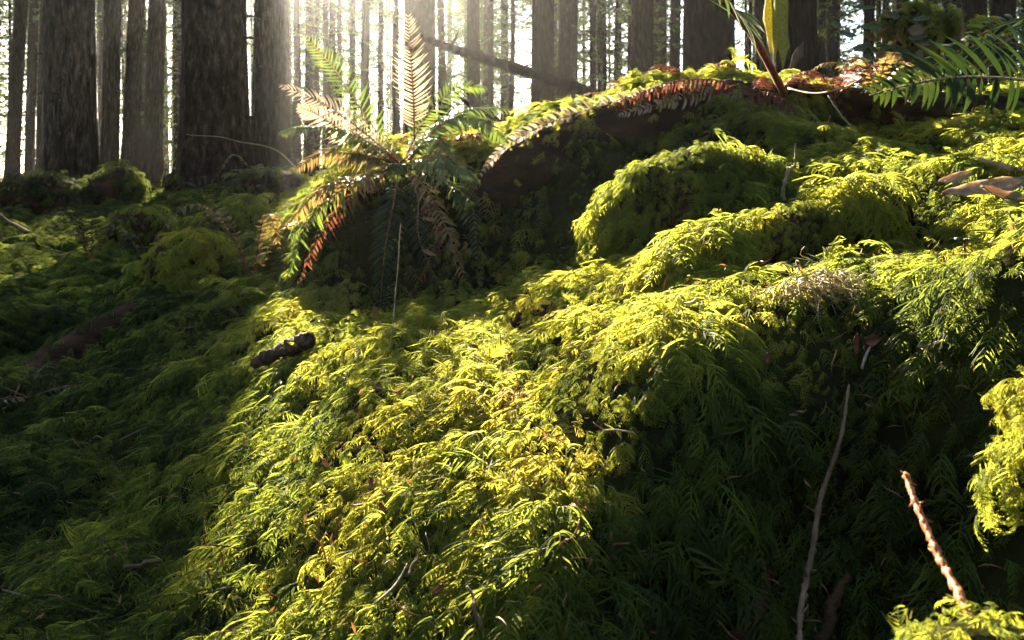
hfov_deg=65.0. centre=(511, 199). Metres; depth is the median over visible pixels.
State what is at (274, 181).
mossy boulder
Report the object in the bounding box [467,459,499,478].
twig
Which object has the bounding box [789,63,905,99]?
dead fern
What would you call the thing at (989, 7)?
slender conifer
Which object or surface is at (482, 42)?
slender conifer
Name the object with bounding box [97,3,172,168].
slender conifer
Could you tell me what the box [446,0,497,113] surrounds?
slender conifer
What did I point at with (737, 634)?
brown root
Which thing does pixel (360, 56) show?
slender conifer
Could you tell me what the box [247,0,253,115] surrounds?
slender conifer
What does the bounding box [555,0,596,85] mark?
slender conifer
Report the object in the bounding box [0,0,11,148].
slender conifer
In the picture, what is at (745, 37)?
slender conifer
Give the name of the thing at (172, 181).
mossy boulder
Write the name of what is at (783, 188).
upright twig
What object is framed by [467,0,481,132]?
conifer tree
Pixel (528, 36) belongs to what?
slender conifer
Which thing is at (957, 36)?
wood splinter
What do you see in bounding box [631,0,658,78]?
conifer tree
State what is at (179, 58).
slender conifer
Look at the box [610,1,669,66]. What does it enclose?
slender conifer
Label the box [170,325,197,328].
twig
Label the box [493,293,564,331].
moss clump
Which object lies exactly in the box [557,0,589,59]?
slender conifer
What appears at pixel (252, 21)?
slender conifer
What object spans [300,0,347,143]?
slender conifer
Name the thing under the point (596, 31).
slender conifer
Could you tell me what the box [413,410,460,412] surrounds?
twig
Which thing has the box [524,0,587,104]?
slender conifer
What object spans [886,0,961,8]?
slender conifer
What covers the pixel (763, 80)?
dead fern
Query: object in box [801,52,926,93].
fern
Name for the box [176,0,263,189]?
conifer tree
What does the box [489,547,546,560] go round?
twig
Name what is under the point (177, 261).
mossy boulder
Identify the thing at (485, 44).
slender conifer
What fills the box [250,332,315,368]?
broken stick
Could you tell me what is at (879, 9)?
slender conifer
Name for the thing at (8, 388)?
fern
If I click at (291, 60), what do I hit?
slender conifer
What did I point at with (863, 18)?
slender conifer
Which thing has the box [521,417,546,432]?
twig
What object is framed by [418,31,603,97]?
dead pole
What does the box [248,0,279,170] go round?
conifer tree
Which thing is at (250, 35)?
slender conifer
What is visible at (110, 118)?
conifer tree
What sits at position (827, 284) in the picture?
dried moss tangle
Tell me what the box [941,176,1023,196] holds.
dead leaf
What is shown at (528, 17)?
slender conifer
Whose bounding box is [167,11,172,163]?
slender conifer
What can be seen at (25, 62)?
slender conifer
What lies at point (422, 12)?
conifer tree
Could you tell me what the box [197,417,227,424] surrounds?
twig
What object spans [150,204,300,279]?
fern
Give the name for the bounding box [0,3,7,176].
slender conifer
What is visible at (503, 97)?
slender conifer
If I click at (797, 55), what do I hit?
wood splinter
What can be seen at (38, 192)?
mossy boulder
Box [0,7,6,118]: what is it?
slender conifer
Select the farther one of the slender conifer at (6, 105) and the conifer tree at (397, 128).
the slender conifer at (6, 105)
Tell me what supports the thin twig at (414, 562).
on the forest floor
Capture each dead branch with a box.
[0,213,31,233]
[187,134,296,167]
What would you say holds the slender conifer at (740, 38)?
on the forest floor
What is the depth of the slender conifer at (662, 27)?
30.55 m
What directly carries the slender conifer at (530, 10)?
on the forest floor
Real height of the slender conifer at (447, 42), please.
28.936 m
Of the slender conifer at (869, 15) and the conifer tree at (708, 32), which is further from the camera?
the slender conifer at (869, 15)
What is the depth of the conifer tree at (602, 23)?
29.56 m
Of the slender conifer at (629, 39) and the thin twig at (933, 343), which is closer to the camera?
the thin twig at (933, 343)
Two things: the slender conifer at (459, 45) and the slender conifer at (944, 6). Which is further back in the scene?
the slender conifer at (459, 45)
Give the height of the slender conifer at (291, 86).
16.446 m
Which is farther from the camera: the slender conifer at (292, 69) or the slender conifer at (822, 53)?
the slender conifer at (292, 69)
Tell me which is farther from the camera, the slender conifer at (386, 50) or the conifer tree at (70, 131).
the slender conifer at (386, 50)
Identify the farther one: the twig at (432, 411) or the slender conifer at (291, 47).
the slender conifer at (291, 47)
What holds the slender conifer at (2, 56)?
on the forest floor
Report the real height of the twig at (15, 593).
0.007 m
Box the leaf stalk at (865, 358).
[860,346,870,368]
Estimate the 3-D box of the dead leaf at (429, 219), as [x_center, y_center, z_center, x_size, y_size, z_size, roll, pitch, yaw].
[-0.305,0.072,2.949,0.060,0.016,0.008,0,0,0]
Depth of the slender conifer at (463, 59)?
33.65 m
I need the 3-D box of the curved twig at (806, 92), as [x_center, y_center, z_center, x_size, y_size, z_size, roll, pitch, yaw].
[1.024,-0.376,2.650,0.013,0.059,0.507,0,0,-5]
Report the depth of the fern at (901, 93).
3.57 m
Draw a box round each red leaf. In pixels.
[765,352,770,363]
[853,333,859,354]
[864,334,880,346]
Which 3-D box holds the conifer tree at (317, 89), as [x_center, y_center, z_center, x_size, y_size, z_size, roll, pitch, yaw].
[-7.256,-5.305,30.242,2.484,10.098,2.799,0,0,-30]
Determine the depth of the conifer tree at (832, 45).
28.71 m
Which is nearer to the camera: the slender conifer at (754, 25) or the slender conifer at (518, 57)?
the slender conifer at (754, 25)
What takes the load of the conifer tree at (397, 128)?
on the forest floor
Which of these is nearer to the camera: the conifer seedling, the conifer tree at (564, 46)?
the conifer seedling
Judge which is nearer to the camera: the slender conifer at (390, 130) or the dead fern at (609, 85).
the dead fern at (609, 85)
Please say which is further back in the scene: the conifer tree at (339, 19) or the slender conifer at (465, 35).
the slender conifer at (465, 35)
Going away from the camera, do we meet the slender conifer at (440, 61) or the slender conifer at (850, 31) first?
the slender conifer at (440, 61)
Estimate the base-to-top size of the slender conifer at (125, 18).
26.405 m
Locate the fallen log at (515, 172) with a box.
[465,77,1023,222]
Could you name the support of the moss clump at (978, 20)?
on the forest floor
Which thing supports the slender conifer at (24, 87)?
on the forest floor
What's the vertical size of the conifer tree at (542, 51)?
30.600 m
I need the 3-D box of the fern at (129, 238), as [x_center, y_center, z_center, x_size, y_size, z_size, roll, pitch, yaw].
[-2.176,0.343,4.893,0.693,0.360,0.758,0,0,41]
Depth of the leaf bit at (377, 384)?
1.57 m
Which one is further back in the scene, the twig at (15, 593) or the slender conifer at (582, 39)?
the slender conifer at (582, 39)
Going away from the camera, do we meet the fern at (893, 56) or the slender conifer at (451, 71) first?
the fern at (893, 56)
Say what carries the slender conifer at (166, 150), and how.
on the forest floor
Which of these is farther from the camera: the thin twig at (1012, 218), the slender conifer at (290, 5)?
the slender conifer at (290, 5)
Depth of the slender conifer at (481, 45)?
53.09 m
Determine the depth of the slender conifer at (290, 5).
38.23 m
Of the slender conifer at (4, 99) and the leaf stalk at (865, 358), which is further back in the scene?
the slender conifer at (4, 99)
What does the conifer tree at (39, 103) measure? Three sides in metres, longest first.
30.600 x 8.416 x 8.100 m
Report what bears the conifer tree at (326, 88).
on the forest floor
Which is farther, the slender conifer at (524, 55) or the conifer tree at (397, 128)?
the slender conifer at (524, 55)
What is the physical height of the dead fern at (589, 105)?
0.457 m
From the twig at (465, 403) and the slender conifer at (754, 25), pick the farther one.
the slender conifer at (754, 25)
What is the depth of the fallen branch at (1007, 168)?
2.12 m
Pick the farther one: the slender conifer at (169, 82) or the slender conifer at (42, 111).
the slender conifer at (169, 82)
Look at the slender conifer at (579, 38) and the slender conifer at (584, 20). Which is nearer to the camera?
the slender conifer at (579, 38)
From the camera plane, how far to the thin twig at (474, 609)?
0.94 m
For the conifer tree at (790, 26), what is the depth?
8.03 m
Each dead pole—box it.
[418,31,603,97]
[447,82,501,124]
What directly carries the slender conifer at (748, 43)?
on the forest floor
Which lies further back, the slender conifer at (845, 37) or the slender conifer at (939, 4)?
the slender conifer at (845, 37)
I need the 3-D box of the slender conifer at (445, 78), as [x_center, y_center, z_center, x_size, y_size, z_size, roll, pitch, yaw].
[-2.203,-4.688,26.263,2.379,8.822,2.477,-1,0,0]
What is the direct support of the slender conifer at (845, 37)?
on the forest floor
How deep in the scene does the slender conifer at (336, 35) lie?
34.52 m
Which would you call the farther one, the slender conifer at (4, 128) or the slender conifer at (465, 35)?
the slender conifer at (465, 35)
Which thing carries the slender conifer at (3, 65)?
on the forest floor
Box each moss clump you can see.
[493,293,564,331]
[881,594,1023,639]
[960,14,1010,41]
[967,365,1023,551]
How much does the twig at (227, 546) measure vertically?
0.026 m
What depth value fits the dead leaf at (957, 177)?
2.10 m
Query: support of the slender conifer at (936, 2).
on the forest floor
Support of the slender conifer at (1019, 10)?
on the forest floor
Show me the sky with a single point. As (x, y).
(523, 83)
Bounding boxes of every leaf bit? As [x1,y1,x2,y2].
[321,458,327,467]
[368,477,372,488]
[373,381,379,388]
[379,502,385,512]
[432,584,443,593]
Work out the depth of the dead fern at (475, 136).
3.68 m
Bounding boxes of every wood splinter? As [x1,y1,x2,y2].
[789,42,803,68]
[945,7,965,50]
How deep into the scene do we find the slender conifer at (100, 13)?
38.90 m
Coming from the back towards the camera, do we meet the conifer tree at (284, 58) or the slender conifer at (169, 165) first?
the slender conifer at (169, 165)
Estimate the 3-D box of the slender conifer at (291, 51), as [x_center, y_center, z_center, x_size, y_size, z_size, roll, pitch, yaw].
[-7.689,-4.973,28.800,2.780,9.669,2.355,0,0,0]
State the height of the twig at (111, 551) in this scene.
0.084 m
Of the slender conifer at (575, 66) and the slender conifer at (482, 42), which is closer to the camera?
the slender conifer at (575, 66)
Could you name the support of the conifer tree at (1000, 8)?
on the forest floor
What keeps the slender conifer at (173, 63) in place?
on the forest floor
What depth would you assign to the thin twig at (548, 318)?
1.79 m
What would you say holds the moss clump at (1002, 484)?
on the forest floor
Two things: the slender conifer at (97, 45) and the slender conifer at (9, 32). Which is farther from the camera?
the slender conifer at (97, 45)
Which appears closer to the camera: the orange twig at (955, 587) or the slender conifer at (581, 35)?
the orange twig at (955, 587)
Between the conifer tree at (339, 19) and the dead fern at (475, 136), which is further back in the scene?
the conifer tree at (339, 19)
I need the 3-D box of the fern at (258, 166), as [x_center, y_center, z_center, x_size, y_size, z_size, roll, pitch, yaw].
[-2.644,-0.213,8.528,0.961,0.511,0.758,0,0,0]
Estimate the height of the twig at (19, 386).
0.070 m
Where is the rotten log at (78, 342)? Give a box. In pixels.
[1,294,158,375]
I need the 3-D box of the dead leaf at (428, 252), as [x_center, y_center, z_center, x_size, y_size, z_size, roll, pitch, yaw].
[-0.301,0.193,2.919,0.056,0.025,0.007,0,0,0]
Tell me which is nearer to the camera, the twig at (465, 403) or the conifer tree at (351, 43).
the twig at (465, 403)
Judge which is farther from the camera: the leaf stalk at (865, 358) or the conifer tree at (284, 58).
the conifer tree at (284, 58)
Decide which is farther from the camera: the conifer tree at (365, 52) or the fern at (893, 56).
the conifer tree at (365, 52)
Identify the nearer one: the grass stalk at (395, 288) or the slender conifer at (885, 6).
the grass stalk at (395, 288)
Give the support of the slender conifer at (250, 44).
on the forest floor
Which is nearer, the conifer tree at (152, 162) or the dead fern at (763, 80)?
the dead fern at (763, 80)
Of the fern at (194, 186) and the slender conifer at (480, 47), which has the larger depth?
the slender conifer at (480, 47)
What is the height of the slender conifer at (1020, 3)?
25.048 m
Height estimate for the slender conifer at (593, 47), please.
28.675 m
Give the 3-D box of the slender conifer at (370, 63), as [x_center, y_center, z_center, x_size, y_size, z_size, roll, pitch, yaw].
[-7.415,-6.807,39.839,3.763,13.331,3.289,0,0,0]
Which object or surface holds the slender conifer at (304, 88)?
on the forest floor
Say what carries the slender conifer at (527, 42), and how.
on the forest floor
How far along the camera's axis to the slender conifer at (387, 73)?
59.37 m
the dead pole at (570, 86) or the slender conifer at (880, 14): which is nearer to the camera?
the dead pole at (570, 86)
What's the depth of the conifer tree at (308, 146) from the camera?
26.90 m
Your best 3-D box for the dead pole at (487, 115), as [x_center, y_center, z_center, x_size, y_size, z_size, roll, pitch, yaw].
[-0.327,-1.084,10.000,0.979,0.744,0.129,0,0,0]
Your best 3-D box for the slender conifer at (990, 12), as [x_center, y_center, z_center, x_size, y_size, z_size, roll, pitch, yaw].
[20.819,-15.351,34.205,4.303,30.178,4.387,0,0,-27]
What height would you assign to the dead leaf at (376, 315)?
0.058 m
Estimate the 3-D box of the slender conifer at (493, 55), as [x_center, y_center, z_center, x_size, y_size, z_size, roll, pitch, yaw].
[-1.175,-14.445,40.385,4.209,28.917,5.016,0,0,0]
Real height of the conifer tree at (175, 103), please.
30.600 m
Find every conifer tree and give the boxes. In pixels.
[0,0,39,173]
[2,0,27,180]
[31,0,101,180]
[35,0,43,170]
[100,0,124,171]
[120,0,145,170]
[140,0,168,182]
[141,0,180,171]
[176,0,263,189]
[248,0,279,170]
[278,0,294,170]
[289,0,320,173]
[289,0,345,176]
[292,0,343,175]
[299,0,359,173]
[315,0,369,162]
[317,0,380,138]
[334,0,397,135]
[345,0,403,134]
[369,0,403,135]
[403,0,443,133]
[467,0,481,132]
[526,0,559,107]
[555,0,571,101]
[555,0,631,98]
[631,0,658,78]
[654,0,682,72]
[682,0,737,73]
[754,0,767,72]
[763,0,819,79]
[817,0,862,84]
[894,0,909,41]
[961,0,987,87]
[989,0,1016,84]
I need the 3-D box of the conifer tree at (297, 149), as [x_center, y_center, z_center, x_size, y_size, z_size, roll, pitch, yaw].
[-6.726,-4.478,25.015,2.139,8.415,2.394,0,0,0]
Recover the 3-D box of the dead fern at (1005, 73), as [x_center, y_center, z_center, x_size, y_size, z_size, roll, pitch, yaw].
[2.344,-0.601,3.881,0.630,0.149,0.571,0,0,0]
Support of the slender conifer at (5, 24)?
on the forest floor
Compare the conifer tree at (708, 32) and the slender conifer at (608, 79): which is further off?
the slender conifer at (608, 79)
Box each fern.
[0,363,93,407]
[39,207,154,260]
[79,226,157,261]
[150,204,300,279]
[170,172,238,206]
[217,154,280,181]
[278,14,514,312]
[395,120,499,146]
[480,81,754,175]
[573,80,625,99]
[607,78,797,116]
[645,62,740,74]
[710,0,787,97]
[738,71,834,100]
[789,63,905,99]
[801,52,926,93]
[860,66,986,104]
[864,12,1023,124]
[929,59,1023,90]
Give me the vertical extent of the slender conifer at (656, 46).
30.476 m
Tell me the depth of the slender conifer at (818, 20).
44.66 m
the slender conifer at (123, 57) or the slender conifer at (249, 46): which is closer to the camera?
the slender conifer at (123, 57)
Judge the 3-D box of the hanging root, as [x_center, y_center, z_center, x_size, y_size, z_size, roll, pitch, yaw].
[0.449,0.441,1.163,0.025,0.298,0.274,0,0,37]
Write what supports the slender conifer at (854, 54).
on the forest floor
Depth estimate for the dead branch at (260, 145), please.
7.99 m
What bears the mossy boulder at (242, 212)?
on the forest floor
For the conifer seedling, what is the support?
on the forest floor
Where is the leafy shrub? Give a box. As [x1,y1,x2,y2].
[832,5,941,81]
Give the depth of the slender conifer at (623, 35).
43.98 m
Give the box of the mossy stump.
[871,0,967,91]
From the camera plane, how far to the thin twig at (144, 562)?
1.42 m
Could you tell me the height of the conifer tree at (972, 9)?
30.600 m
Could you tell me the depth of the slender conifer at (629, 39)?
32.97 m
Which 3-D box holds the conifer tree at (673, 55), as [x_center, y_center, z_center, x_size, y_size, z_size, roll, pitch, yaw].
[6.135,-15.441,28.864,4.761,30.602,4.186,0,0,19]
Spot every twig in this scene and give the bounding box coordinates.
[1,589,68,608]
[13,371,28,400]
[104,537,117,567]
[105,424,156,447]
[123,558,161,568]
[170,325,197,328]
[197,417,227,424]
[200,586,240,594]
[208,544,250,550]
[244,392,273,409]
[372,563,407,604]
[377,387,399,393]
[407,550,421,575]
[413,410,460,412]
[442,401,494,407]
[466,585,481,627]
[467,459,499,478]
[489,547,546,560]
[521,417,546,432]
[526,309,562,334]
[568,342,592,359]
[602,429,632,432]
[781,144,796,200]
[788,76,863,93]
[828,95,853,129]
[901,471,973,618]
[918,337,950,347]
[1008,214,1017,237]
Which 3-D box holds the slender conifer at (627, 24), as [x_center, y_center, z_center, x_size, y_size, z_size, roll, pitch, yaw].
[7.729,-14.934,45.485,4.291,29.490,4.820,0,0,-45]
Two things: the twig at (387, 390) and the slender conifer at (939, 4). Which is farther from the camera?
the slender conifer at (939, 4)
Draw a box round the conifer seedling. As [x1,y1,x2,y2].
[949,237,980,257]
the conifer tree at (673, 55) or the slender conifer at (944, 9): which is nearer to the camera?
the slender conifer at (944, 9)
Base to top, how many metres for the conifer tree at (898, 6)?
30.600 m
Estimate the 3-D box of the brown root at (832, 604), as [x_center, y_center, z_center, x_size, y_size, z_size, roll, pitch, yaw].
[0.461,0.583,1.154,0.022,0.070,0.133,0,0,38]
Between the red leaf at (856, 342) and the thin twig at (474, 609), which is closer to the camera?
the thin twig at (474, 609)
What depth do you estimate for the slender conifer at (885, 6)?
41.66 m
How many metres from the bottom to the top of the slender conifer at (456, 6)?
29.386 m
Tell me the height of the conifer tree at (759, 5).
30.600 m
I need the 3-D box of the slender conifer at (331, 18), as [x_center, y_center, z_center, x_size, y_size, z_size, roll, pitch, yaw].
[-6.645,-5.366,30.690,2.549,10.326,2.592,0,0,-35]
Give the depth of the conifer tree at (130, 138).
22.74 m
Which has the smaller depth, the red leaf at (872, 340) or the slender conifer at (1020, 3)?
the red leaf at (872, 340)
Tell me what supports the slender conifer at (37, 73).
on the forest floor
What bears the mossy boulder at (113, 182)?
on the forest floor
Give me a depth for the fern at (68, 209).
5.58 m
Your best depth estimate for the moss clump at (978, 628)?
0.61 m
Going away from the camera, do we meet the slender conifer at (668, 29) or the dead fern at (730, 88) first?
the dead fern at (730, 88)
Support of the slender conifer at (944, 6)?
on the forest floor
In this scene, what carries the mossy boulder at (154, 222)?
on the forest floor
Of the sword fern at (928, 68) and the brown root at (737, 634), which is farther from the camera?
the sword fern at (928, 68)
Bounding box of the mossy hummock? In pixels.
[567,128,814,275]
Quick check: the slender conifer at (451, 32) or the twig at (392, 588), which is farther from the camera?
the slender conifer at (451, 32)
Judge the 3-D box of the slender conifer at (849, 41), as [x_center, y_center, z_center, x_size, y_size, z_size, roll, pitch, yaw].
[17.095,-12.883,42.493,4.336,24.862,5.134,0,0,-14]
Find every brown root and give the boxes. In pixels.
[726,553,775,639]
[813,569,850,639]
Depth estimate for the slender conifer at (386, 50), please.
64.05 m
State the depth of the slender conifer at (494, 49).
42.07 m
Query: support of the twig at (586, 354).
on the forest floor
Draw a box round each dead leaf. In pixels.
[372,305,380,325]
[421,217,436,220]
[421,249,436,255]
[938,170,972,182]
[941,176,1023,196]
[979,184,1023,202]
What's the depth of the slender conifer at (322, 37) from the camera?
35.43 m
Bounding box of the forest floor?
[0,67,1023,639]
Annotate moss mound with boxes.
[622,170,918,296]
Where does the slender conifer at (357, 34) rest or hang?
on the forest floor
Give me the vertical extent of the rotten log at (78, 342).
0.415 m
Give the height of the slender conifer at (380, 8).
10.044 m
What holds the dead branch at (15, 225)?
on the forest floor
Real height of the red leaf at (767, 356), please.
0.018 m
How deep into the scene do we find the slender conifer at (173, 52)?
27.08 m
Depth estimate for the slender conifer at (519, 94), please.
46.62 m
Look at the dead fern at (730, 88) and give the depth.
3.58 m
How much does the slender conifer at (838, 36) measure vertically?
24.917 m
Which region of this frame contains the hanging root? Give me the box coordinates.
[791,384,849,639]
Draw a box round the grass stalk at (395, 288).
[389,224,400,345]
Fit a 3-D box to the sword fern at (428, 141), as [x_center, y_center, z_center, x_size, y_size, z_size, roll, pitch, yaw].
[-0.472,-0.128,3.430,0.968,1.213,1.142,0,0,0]
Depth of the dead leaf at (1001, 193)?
1.96 m
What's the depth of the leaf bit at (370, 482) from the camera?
1.25 m
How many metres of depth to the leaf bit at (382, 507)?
1.17 m
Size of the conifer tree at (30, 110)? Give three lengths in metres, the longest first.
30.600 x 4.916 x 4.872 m
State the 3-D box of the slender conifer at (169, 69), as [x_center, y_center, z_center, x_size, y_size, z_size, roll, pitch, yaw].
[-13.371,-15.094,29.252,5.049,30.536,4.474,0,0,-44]
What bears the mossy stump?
on the forest floor
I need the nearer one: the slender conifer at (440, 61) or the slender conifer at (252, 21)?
the slender conifer at (440, 61)
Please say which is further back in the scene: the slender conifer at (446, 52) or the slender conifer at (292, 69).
the slender conifer at (446, 52)
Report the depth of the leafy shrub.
4.34 m
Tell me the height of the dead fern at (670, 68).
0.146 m
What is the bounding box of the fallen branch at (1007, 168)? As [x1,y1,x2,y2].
[978,157,1023,172]
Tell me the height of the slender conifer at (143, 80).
30.062 m
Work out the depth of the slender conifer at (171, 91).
29.77 m
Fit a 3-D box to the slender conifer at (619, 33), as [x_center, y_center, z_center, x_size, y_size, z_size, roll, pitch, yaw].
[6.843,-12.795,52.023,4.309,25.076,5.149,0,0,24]
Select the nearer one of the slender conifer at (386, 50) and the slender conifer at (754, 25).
the slender conifer at (754, 25)
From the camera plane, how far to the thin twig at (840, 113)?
3.15 m
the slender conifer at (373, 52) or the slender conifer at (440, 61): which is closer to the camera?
the slender conifer at (440, 61)
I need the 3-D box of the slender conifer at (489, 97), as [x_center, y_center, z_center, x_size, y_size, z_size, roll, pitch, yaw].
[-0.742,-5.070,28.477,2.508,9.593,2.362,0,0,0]
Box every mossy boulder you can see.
[0,167,101,215]
[77,159,151,204]
[87,202,177,252]
[111,226,239,299]
[161,172,185,193]
[171,192,276,239]
[215,165,312,206]
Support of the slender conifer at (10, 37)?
on the forest floor
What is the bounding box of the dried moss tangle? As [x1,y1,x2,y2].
[742,246,876,335]
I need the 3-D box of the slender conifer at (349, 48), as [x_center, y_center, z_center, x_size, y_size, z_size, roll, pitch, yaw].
[-7.766,-6.766,39.244,3.219,13.181,3.796,-1,0,0]
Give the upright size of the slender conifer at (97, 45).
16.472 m
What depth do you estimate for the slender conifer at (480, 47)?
54.90 m
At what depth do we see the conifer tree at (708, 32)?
12.48 m
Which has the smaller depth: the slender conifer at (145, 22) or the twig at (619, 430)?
the twig at (619, 430)
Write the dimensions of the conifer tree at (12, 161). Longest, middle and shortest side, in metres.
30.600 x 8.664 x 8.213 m
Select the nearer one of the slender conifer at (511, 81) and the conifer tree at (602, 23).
the slender conifer at (511, 81)
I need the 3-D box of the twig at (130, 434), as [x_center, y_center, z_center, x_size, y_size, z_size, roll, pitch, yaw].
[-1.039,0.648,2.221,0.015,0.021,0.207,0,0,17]
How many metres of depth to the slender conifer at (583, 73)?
55.37 m
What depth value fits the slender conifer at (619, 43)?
48.88 m
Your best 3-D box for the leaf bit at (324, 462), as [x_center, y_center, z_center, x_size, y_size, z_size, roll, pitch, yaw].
[-0.313,0.440,1.342,0.014,0.015,0.009,0,0,0]
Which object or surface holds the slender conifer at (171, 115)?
on the forest floor
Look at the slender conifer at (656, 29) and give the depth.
25.05 m
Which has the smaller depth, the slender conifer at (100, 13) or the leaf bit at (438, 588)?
the leaf bit at (438, 588)
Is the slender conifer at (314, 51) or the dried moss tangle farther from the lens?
the slender conifer at (314, 51)
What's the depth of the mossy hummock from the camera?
2.43 m
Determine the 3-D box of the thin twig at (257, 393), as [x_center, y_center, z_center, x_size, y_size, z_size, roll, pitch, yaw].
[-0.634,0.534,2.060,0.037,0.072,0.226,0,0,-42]
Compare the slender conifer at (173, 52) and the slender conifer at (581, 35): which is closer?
the slender conifer at (173, 52)
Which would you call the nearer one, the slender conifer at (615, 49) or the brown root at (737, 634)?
the brown root at (737, 634)
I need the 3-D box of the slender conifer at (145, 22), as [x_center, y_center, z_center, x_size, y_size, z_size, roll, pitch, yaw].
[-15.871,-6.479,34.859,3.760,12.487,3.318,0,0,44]
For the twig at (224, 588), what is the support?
on the forest floor
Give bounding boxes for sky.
[0,0,1020,176]
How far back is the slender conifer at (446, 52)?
63.28 m
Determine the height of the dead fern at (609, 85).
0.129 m
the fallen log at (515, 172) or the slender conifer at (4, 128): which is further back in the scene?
the slender conifer at (4, 128)
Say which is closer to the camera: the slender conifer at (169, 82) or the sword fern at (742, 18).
the sword fern at (742, 18)
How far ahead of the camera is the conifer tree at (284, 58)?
20.82 m
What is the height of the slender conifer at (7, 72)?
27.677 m
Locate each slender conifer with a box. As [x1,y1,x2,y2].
[0,0,11,144]
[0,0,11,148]
[0,0,12,177]
[0,0,14,170]
[0,0,22,166]
[0,0,26,175]
[0,0,36,177]
[0,0,38,156]
[0,0,39,166]
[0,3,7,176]
[0,3,26,168]
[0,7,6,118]
[1,1,35,164]
[1,5,35,161]
[3,8,38,157]
[40,0,44,170]
[96,0,126,108]
[96,0,127,148]
[96,0,127,150]
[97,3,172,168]
[120,0,172,142]
[120,0,172,147]
[120,1,147,150]
[142,11,144,143]
[145,0,181,169]
[163,0,172,167]
[163,1,172,166]
[163,22,169,175]
[164,0,180,155]
[164,2,180,172]
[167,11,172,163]
[170,8,172,172]
[247,0,253,108]
[247,0,253,111]
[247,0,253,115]
[247,1,253,91]
[247,1,293,118]
[251,1,302,149]
[289,1,322,174]
[289,3,312,171]
[289,4,321,154]
[290,0,336,171]
[291,11,320,157]
[292,3,329,173]
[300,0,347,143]
[300,0,348,149]
[301,0,335,159]
[302,0,359,134]
[303,0,360,167]
[330,0,393,132]
[335,3,376,126]
[342,0,388,132]
[342,0,391,125]
[344,0,392,137]
[347,0,403,134]
[359,4,403,135]
[360,0,403,132]
[369,2,403,133]
[435,0,463,115]
[435,0,466,118]
[435,0,466,121]
[435,0,482,112]
[435,2,463,108]
[435,2,463,118]
[435,3,483,113]
[436,0,500,110]
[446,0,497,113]
[446,0,498,122]
[446,0,500,98]
[452,0,518,107]
[452,3,500,101]
[453,0,522,128]
[457,0,522,106]
[459,0,518,124]
[464,0,523,127]
[464,0,531,120]
[480,0,527,117]
[484,0,531,119]
[494,0,529,118]
[495,7,530,107]
[503,0,588,102]
[508,0,581,109]
[515,3,557,100]
[521,6,557,105]
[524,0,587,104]
[526,0,610,102]
[554,0,596,96]
[554,0,596,98]
[554,0,631,88]
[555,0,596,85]
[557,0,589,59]
[557,1,608,83]
[578,1,589,85]
[578,1,622,86]
[579,0,627,88]
[587,2,626,78]
[589,0,626,90]
[596,0,669,89]
[602,0,682,76]
[609,6,666,66]
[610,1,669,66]
[610,3,627,89]
[618,0,682,83]
[621,0,669,70]
[627,0,682,72]
[666,0,682,65]
[735,0,754,70]
[735,0,754,70]
[735,0,767,70]
[740,0,771,59]
[817,0,850,57]
[817,0,859,77]
[817,0,861,78]
[817,0,863,86]
[817,0,887,86]
[818,0,855,76]
[818,4,862,72]
[838,0,891,85]
[838,0,893,86]
[840,7,863,63]
[847,3,891,69]
[849,0,893,83]
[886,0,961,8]
[887,0,961,53]
[912,0,958,76]
[920,0,1022,50]
[926,1,991,75]
[942,0,987,86]
[987,0,1017,83]
[1016,0,1023,72]
[1016,4,1023,16]
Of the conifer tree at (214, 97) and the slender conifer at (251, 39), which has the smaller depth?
the conifer tree at (214, 97)

